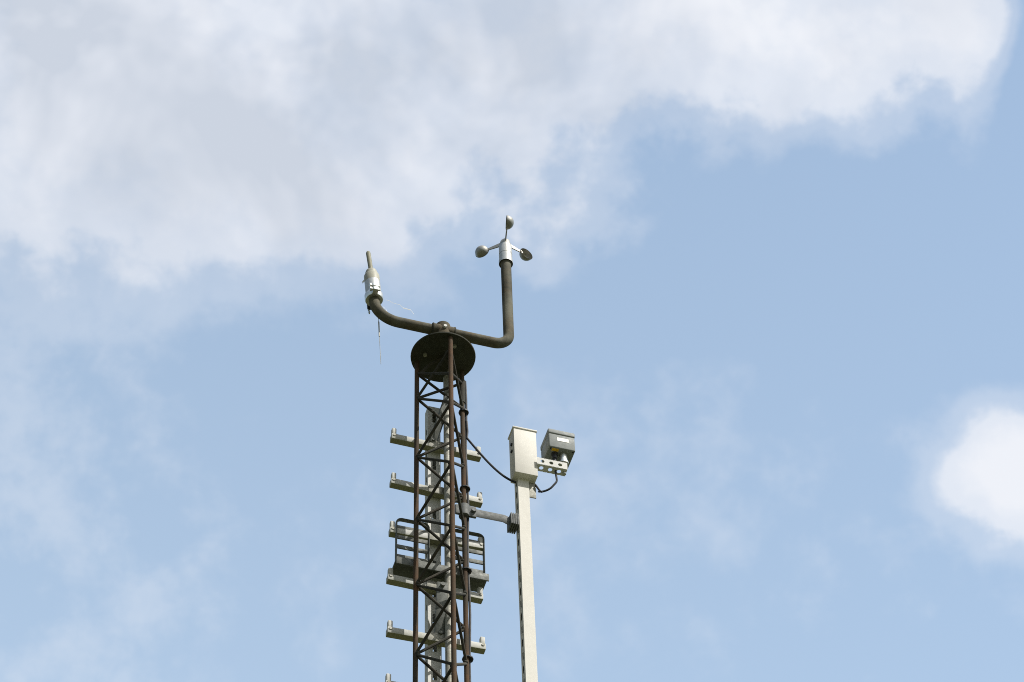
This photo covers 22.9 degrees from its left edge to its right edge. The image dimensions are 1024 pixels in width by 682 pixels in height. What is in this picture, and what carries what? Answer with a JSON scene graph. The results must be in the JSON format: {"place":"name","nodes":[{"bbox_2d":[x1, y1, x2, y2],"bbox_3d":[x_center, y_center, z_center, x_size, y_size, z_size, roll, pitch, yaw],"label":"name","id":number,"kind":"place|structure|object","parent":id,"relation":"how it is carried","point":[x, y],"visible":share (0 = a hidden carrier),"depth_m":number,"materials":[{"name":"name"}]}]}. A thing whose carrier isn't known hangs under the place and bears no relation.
{"place":"outdoors","nodes":[
{"label":"outdoors","id":0,"kind":"place"},
{"bbox_2d":[0,0,1023,681],"label":"sky","id":1,"kind":"structure","parent":0,"point":[769,297],"materials":[{"name":"blue"}]},
{"label":"ground","id":2,"kind":"structure","parent":0,"visible":0},
{"bbox_2d":[413,336,468,681],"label":"lattice mast","id":3,"kind":"object","parent":2,"relation":"on","point":[451,373],"visible":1,"depth_m":9.56,"materials":[{"name":"metal"}]},
{"bbox_2d":[385,396,485,681],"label":"ladder","id":4,"kind":"object","parent":3,"relation":"attached to","point":[432,611],"visible":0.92,"depth_m":9.62,"materials":[{"name":"metal"}]},
{"bbox_2d":[392,518,488,591],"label":"platform","id":5,"kind":"structure","parent":4,"relation":"attached to","point":[402,565],"depth_m":9.52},
{"bbox_2d":[369,260,513,381],"bbox_3d":[-0.295,-0.166,10.574,0.584,0.738,0.266,-5,-50,2],"label":"sensor mounting bracket","id":6,"kind":"object","parent":3,"relation":"attached to","point":[432,345],"visible":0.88,"depth_m":10.37,"materials":[{"name":"metal"}]},
{"bbox_2d":[362,251,413,360],"bbox_3d":[-0.533,-0.128,10.458,0.220,0.698,0.135,32,-58,-25],"label":"wind vane","id":7,"kind":"object","parent":6,"relation":"attached to","point":[371,280],"visible":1,"depth_m":10.47,"materials":[{"name":"metal"}]},
{"bbox_2d":[475,215,532,267],"bbox_3d":[-0.010,-0.403,10.961,0.251,0.183,0.240,12,-52,-12],"label":"anemometer","id":8,"kind":"object","parent":6,"relation":"attached to","point":[505,246],"visible":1,"depth_m":10.98,"materials":[{"name":"metal"}]},
{"bbox_2d":[458,381,557,681],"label":"cables","id":9,"kind":"object","parent":3,"relation":"attached to","point":[469,656],"visible":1,"depth_m":9.85,"materials":[{"name":"black rubber"}]},
{"bbox_2d":[443,375,450,681],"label":"conduit pipe","id":10,"kind":"object","parent":2,"relation":"on","point":[447,541],"visible":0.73,"depth_m":9.63,"materials":[{"name":"metal"}]},
{"bbox_2d":[455,478,537,681],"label":"side post","id":11,"kind":"object","parent":2,"relation":"on","point":[518,522],"visible":0.98,"depth_m":9.58,"materials":[{"name":"white metal"}]},
{"bbox_2d":[508,426,537,498],"bbox_3d":[0.043,0.491,10.000,0.104,0.348,0.087,12,-52,-12],"label":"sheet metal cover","id":12,"kind":"object","parent":11,"relation":"attached to","point":[523,452],"visible":1,"depth_m":9.99,"materials":[{"name":"white metal"}]},
{"bbox_2d":[536,428,574,475],"bbox_3d":[0.163,0.463,10.067,0.160,0.217,0.109,12,-52,-12],"label":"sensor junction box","id":13,"kind":"object","parent":12,"relation":"attached to","point":[557,448],"visible":1,"depth_m":10.05,"materials":[{"name":"grey plastic"}]}
]}

